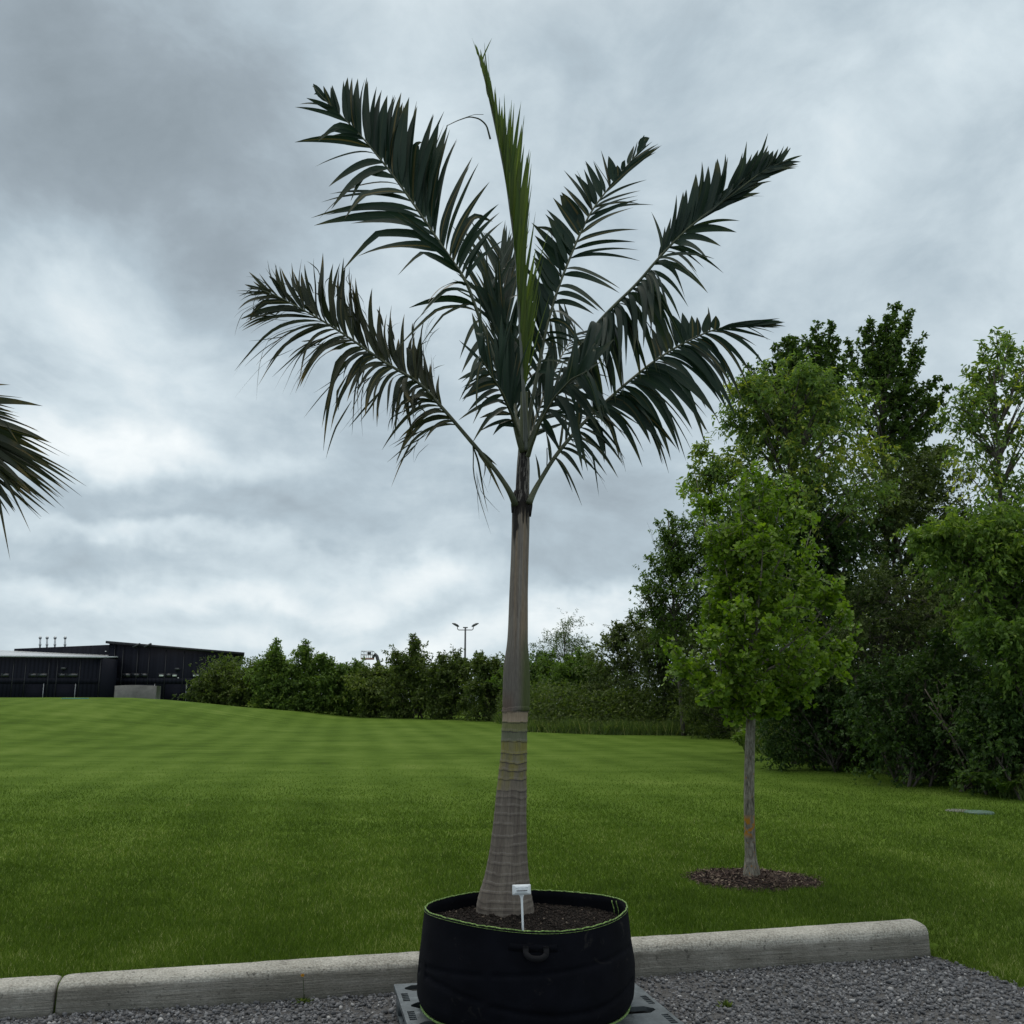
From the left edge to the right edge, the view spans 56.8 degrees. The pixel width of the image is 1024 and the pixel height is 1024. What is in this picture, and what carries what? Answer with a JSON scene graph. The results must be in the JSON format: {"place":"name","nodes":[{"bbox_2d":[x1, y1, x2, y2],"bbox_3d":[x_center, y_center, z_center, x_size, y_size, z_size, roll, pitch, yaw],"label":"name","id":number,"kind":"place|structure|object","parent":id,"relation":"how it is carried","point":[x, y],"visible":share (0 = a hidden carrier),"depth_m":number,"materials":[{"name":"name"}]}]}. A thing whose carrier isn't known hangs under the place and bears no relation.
{"place":"outdoors","nodes":[
{"label":"outdoors","id":0,"kind":"place"},
{"bbox_2d":[361,651,380,663],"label":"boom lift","id":1,"kind":"object","parent":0,"point":[375,655],"visible":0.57,"depth_m":73.11,"materials":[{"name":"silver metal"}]},
{"bbox_2d":[0,697,1023,1013],"bbox_3d":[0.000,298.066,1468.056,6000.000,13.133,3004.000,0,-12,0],"label":"lawn","id":2,"kind":"structure","parent":0,"point":[108,737],"depth_m":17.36,"materials":[{"name":"green plant"}]},
{"bbox_2d":[0,384,85,556],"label":"palm tree","id":3,"kind":"object","parent":2,"relation":"on","point":[16,455],"visible":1,"depth_m":5.39,"materials":[{"name":"green plant"}]},
{"bbox_2d":[0,636,244,701],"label":"industrial building","id":4,"kind":"structure","parent":2,"relation":"on","point":[102,671],"depth_m":106.01,"materials":[{"name":"black metal"}]},
{"bbox_2d":[0,673,9,676],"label":"window","id":5,"kind":"structure","parent":4,"relation":"in","point":[2,674],"depth_m":102.49,"materials":[{"name":"black glass"}]},
{"bbox_2d":[29,673,36,676],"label":"window","id":6,"kind":"structure","parent":4,"relation":"in","point":[30,674],"depth_m":102.49,"materials":[{"name":"black glass"}]},
{"bbox_2d":[25,684,43,697],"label":"door","id":7,"kind":"structure","parent":4,"relation":"in","point":[32,690],"depth_m":102.17,"materials":[{"name":"black metal"}]},
{"bbox_2d":[37,673,47,676],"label":"window","id":8,"kind":"structure","parent":4,"relation":"in","point":[38,674],"depth_m":102.50,"materials":[{"name":"black glass"}]},
{"bbox_2d":[58,673,65,676],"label":"window","id":9,"kind":"structure","parent":4,"relation":"in","point":[59,674],"depth_m":102.50,"materials":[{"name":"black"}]},
{"bbox_2d":[53,684,75,696],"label":"door","id":10,"kind":"structure","parent":4,"relation":"in","point":[62,690],"depth_m":102.17,"materials":[{"name":"black metal"}]},
{"bbox_2d":[66,673,77,676],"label":"window","id":11,"kind":"structure","parent":4,"relation":"in","point":[67,674],"depth_m":102.49,"materials":[{"name":"black glass"}]},
{"bbox_2d":[122,673,130,676],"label":"window","id":12,"kind":"structure","parent":4,"relation":"in","point":[123,674],"depth_m":106.42,"materials":[{"name":"black glass"}]},
{"bbox_2d":[131,673,139,676],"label":"window","id":13,"kind":"structure","parent":4,"relation":"in","point":[132,674],"depth_m":106.42,"materials":[{"name":"black glass"}]},
{"bbox_2d":[165,684,186,700],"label":"door","id":14,"kind":"structure","parent":4,"relation":"in","point":[170,689],"depth_m":106.09,"materials":[{"name":"black metal"}]},
{"bbox_2d":[114,685,160,698],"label":"concrete bin","id":15,"kind":"object","parent":2,"relation":"on","point":[139,691],"visible":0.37,"depth_m":70.43,"materials":[{"name":"grey concrete"}]},
{"bbox_2d":[172,653,241,705],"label":"shrub","id":16,"kind":"object","parent":2,"relation":"on","point":[210,680],"visible":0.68,"depth_m":61.48,"materials":[{"name":"green plant"}]},
{"bbox_2d":[217,661,277,707],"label":"shrub","id":17,"kind":"object","parent":2,"relation":"on","point":[240,694],"visible":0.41,"depth_m":60.35,"materials":[{"name":"green plant"}]},
{"bbox_2d":[237,637,314,710],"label":"poplar tree","id":18,"kind":"object","parent":2,"relation":"on","point":[274,664],"visible":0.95,"depth_m":59.42,"materials":[{"name":"green plant"}]},
{"bbox_2d":[280,638,342,712],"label":"poplar tree","id":19,"kind":"object","parent":2,"relation":"on","point":[317,662],"visible":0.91,"depth_m":59.52,"materials":[{"name":"green plant"}]},
{"bbox_2d":[305,656,368,715],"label":"shrub","id":20,"kind":"object","parent":2,"relation":"on","point":[342,669],"visible":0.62,"depth_m":59.43,"materials":[{"name":"green plant"}]},
{"bbox_2d":[337,660,403,717],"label":"shrub","id":21,"kind":"object","parent":2,"relation":"on","point":[365,684],"visible":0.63,"depth_m":57.14,"materials":[{"name":"green plant"}]},
{"bbox_2d":[369,633,455,718],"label":"shrub","id":22,"kind":"object","parent":2,"relation":"on","point":[410,663],"visible":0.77,"depth_m":55.47,"materials":[{"name":"green plant"}]},
{"bbox_2d":[404,644,483,719],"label":"shrub","id":23,"kind":"object","parent":2,"relation":"on","point":[441,672],"visible":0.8,"depth_m":53.48,"materials":[{"name":"green plant"}]},
{"bbox_2d":[452,623,478,663],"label":"lamp post","id":24,"kind":"object","parent":2,"relation":"on","point":[457,625],"visible":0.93,"depth_m":99.44,"materials":[{"name":"grey metal"}]},
{"bbox_2d":[455,649,504,720],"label":"shrub","id":25,"kind":"object","parent":2,"relation":"on","point":[484,692],"visible":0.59,"depth_m":50.69,"materials":[{"name":"green plant"}]},
{"bbox_2d":[485,648,560,723],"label":"shrub","id":26,"kind":"object","parent":2,"relation":"on","point":[539,665],"visible":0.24,"depth_m":45.10,"materials":[{"name":"green plant"}]},
{"bbox_2d":[188,651,877,715],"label":"distant thicket","id":27,"kind":"object","parent":2,"relation":"on","point":[241,664],"visible":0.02,"depth_m":63.52,"materials":[{"name":"green plant"}]},
{"bbox_2d":[528,608,602,715],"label":"willow tree","id":28,"kind":"object","parent":2,"relation":"on","point":[565,642],"visible":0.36,"depth_m":49.60,"materials":[{"name":"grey plant"}]},
{"bbox_2d":[538,646,616,717],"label":"shrub","id":29,"kind":"object","parent":2,"relation":"on","point":[565,672],"visible":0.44,"depth_m":42.09,"materials":[{"name":"green plant"}]},
{"bbox_2d":[568,608,673,719],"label":"hawthorn tree","id":30,"kind":"object","parent":2,"relation":"on","point":[626,663],"visible":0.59,"depth_m":37.44,"materials":[{"name":"green plant"}]},
{"bbox_2d":[613,606,708,719],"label":"hawthorn tree","id":31,"kind":"object","parent":2,"relation":"on","point":[646,668],"visible":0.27,"depth_m":35.34,"materials":[{"name":"green plant"}]},
{"bbox_2d":[626,502,726,735],"bbox_3d":[6.432,3.620,33.340,4.932,8.401,3.700,0,-12,0],"label":"tree","id":32,"kind":"object","parent":2,"relation":"on","point":[674,563],"visible":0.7,"depth_m":33.49,"materials":[{"name":"plant"}]},
{"bbox_2d":[665,608,764,739],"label":"shade tree","id":33,"kind":"object","parent":2,"relation":"on","point":[718,731],"visible":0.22,"depth_m":31.30,"materials":[{"name":"green plant"}]},
{"bbox_2d":[730,732,758,751],"bbox_3d":[5.775,5.724,23.519,0.727,0.487,0.546,0,-12,0],"label":"fern","id":34,"kind":"object","parent":2,"relation":"on","point":[739,738],"visible":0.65,"depth_m":23.50,"materials":[{"name":"green plant"}]},
{"bbox_2d":[679,866,827,891],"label":"mulch","id":35,"kind":"object","parent":2,"relation":"on","point":[766,876],"visible":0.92,"depth_m":7.25,"materials":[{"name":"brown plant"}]},
{"bbox_2d":[485,712,1023,800],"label":"tall grass","id":36,"kind":"structure","parent":2,"relation":"on","point":[670,729],"depth_m":33.31,"materials":[{"name":"green plant"}]},
{"bbox_2d":[491,675,1023,796],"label":"understorey","id":37,"kind":"object","parent":2,"relation":"on","point":[603,713],"visible":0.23,"depth_m":35.35,"materials":[{"name":"green plant"}]},
{"bbox_2d":[659,458,863,877],"bbox_3d":[2.038,1.203,7.599,1.304,3.398,1.704,-8,-14,35],"label":"ginkgo tree","id":38,"kind":"object","parent":2,"relation":"on","point":[734,613],"visible":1,"depth_m":7.54,"materials":[{"name":"green plant"}]},
{"bbox_2d":[726,319,856,471],"bbox_3d":[7.459,0.456,24.480,3.253,11.298,3.350,-5,-13,21],"label":"maple tree","id":39,"kind":"object","parent":2,"relation":"on","point":[824,359],"visible":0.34,"depth_m":25.06,"materials":[{"name":"green plant"}]},
{"bbox_2d":[676,350,909,763],"bbox_3d":[6.149,0.844,20.148,4.612,8.876,3.485,6,-13,-26],"label":"ash tree","id":40,"kind":"object","parent":2,"relation":"on","point":[768,424],"visible":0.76,"depth_m":20.47,"materials":[{"name":"green plant"}]},
{"bbox_2d":[680,492,924,747],"bbox_3d":[6.350,2.314,20.145,5.361,5.997,3.696,0,-12,0],"label":"shade tree","id":41,"kind":"object","parent":2,"relation":"on","point":[833,560],"visible":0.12,"depth_m":19.78,"materials":[{"name":"green plant"}]},
{"bbox_2d":[755,612,908,771],"bbox_3d":[5.945,3.415,18.061,3.182,3.043,2.842,-3,-12,15],"label":"shrub","id":42,"kind":"object","parent":2,"relation":"on","point":[822,742],"visible":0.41,"depth_m":17.75,"materials":[{"name":"green plant"}]},
{"bbox_2d":[687,725,1023,795],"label":"ground cover","id":43,"kind":"object","parent":2,"relation":"on","point":[1015,778],"visible":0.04,"depth_m":16.28,"materials":[{"name":"green plant"}]},
{"bbox_2d":[803,301,966,580],"bbox_3d":[10.062,-0.077,25.323,4.538,12.687,3.662,0,-12,0],"label":"maple tree","id":44,"kind":"object","parent":2,"relation":"on","point":[882,361],"visible":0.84,"depth_m":26.02,"materials":[{"name":"green plant"}]},
{"bbox_2d":[757,482,1023,729],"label":"shade tree","id":45,"kind":"object","parent":2,"relation":"on","point":[899,554],"visible":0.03,"depth_m":20.85,"materials":[{"name":"green plant"}]},
{"bbox_2d":[802,545,996,775],"bbox_3d":[7.375,2.685,17.301,4.073,4.196,3.180,0,-12,0],"label":"shrub","id":46,"kind":"object","parent":2,"relation":"on","point":[923,626],"visible":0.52,"depth_m":17.28,"materials":[{"name":"green plant"}]},
{"bbox_2d":[824,627,1006,787],"bbox_3d":[6.786,3.176,15.475,3.488,2.573,2.645,0,-12,0],"label":"shrub","id":47,"kind":"object","parent":2,"relation":"on","point":[898,730],"visible":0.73,"depth_m":15.18,"materials":[{"name":"green plant"}]},
{"bbox_2d":[820,444,1017,654],"bbox_3d":[9.213,1.907,21.809,4.884,7.424,4.163,-6,-13,26],"label":"shade tree","id":48,"kind":"object","parent":2,"relation":"on","point":[919,485],"visible":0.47,"depth_m":22.03,"materials":[{"name":"green plant"}]},
{"bbox_2d":[925,687,972,785],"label":"sapling","id":49,"kind":"object","parent":2,"relation":"on","point":[956,748],"visible":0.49,"depth_m":14.63,"materials":[{"name":"brown"}]},
{"bbox_2d":[938,680,961,784],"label":"sapling","id":50,"kind":"object","parent":2,"relation":"on","point":[953,724],"visible":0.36,"depth_m":14.95,"materials":[{"name":"brown"}]},
{"bbox_2d":[945,809,964,812],"bbox_3d":[5.545,3.718,11.746,0.320,0.042,0.320,0,-12,0],"label":"access cover","id":51,"kind":"object","parent":2,"relation":"on","point":[954,810],"visible":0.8,"depth_m":11.70,"materials":[{"name":"concrete"}]},
{"bbox_2d":[890,486,1023,669],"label":"shade tree","id":52,"kind":"object","parent":2,"relation":"on","point":[991,545],"visible":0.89,"depth_m":14.43,"materials":[{"name":"green plant"}]},
{"bbox_2d":[923,652,1023,799],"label":"shrub","id":53,"kind":"object","parent":2,"relation":"on","point":[1002,726],"visible":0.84,"depth_m":13.59,"materials":[{"name":"green plant"}]},
{"bbox_2d":[929,326,1023,659],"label":"ash tree","id":54,"kind":"object","parent":2,"relation":"on","point":[973,423],"visible":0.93,"depth_m":16.59,"materials":[{"name":"green plant"}]},
{"bbox_2d":[964,810,993,814],"bbox_3d":[5.693,3.673,11.540,0.340,0.052,0.340,0,-12,0],"label":"access cover","id":55,"kind":"object","parent":2,"relation":"on","point":[978,812],"visible":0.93,"depth_m":11.49,"materials":[{"name":"grey plastic"}]},
{"bbox_2d":[949,603,1023,712],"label":"shrub","id":56,"kind":"object","parent":2,"relation":"on","point":[998,639],"visible":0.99,"depth_m":13.40,"materials":[{"name":"green plant"}]},
{"bbox_2d":[970,767,1006,796],"bbox_3d":[6.762,3.822,13.397,0.571,0.403,0.456,0,-12,0],"label":"fern","id":57,"kind":"object","parent":2,"relation":"on","point":[986,780],"visible":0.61,"depth_m":13.38,"materials":[{"name":"green plant"}]},
{"bbox_2d":[988,777,1020,799],"bbox_3d":[6.781,3.816,13.053,0.445,0.286,0.352,0,-12,0],"label":"fern","id":58,"kind":"object","parent":2,"relation":"on","point":[1009,785],"visible":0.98,"depth_m":13.02,"materials":[{"name":"green plant"}]},
{"bbox_2d":[0,955,1023,1023],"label":"gravel lot","id":59,"kind":"structure","parent":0,"point":[672,978],"depth_m":4.78,"materials":[{"name":"grey gravel"}]},
{"bbox_2d":[0,975,61,1018],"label":"concrete kerb","id":60,"kind":"structure","parent":59,"relation":"on","point":[27,996],"depth_m":4.57,"materials":[{"name":"grey concrete"}]},
{"bbox_2d":[55,951,418,1014],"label":"concrete kerb","id":61,"kind":"structure","parent":59,"relation":"on","point":[245,983],"depth_m":4.80,"materials":[{"name":"grey concrete"}]},
{"bbox_2d":[291,974,313,1003],"bbox_3d":[-1.053,2.411,4.790,0.118,0.149,0.059,4,-12,-20],"label":"weed","id":62,"kind":"object","parent":59,"relation":"on","point":[303,999],"visible":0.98,"depth_m":4.77,"materials":[{"name":"green plant"}]},
{"bbox_2d":[394,983,683,1023],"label":"plastic pallet","id":63,"kind":"object","parent":59,"relation":"on","point":[645,1008],"visible":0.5,"depth_m":4.26,"materials":[{"name":"black plastic"}]},
{"bbox_2d":[417,889,634,1023],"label":"grow bag","id":64,"kind":"object","parent":63,"relation":"on","point":[470,973],"visible":0.91,"depth_m":3.96,"materials":[{"name":"black fabric"}]},
{"bbox_2d":[435,903,617,930],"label":"soil","id":65,"kind":"structure","parent":64,"relation":"in","point":[567,916],"depth_m":4.44,"materials":[{"name":"brown soil"}]},
{"bbox_2d":[235,39,801,917],"bbox_3d":[0.081,-0.339,5.373,2.955,4.861,2.047,0,-12,0],"label":"palm tree","id":66,"kind":"object","parent":65,"relation":"on","point":[509,349],"visible":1,"depth_m":4.98,"materials":[{"name":"green plant"}]},
{"bbox_2d":[512,884,530,929],"bbox_3d":[0.041,1.710,4.041,0.081,0.231,0.011,0,-12,0],"label":"plant tag","id":67,"kind":"object","parent":65,"relation":"on","point":[521,890],"visible":0.97,"depth_m":4.05,"materials":[{"name":"white plastic"}]},
{"bbox_2d":[716,999,733,1007],"bbox_3d":[1.056,2.442,4.705,0.101,0.050,0.079,0,-12,0],"label":"weed","id":68,"kind":"object","parent":59,"relation":"on","point":[725,1002],"visible":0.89,"depth_m":4.70,"materials":[{"name":"green plant"}]},
{"bbox_2d":[631,919,930,977],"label":"concrete kerb","id":69,"kind":"structure","parent":59,"relation":"on","point":[658,955],"depth_m":5.47,"materials":[{"name":"grey concrete"}]},
{"bbox_2d":[0,0,1023,701],"label":"sky","id":70,"kind":"structure","parent":0,"point":[152,160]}
]}

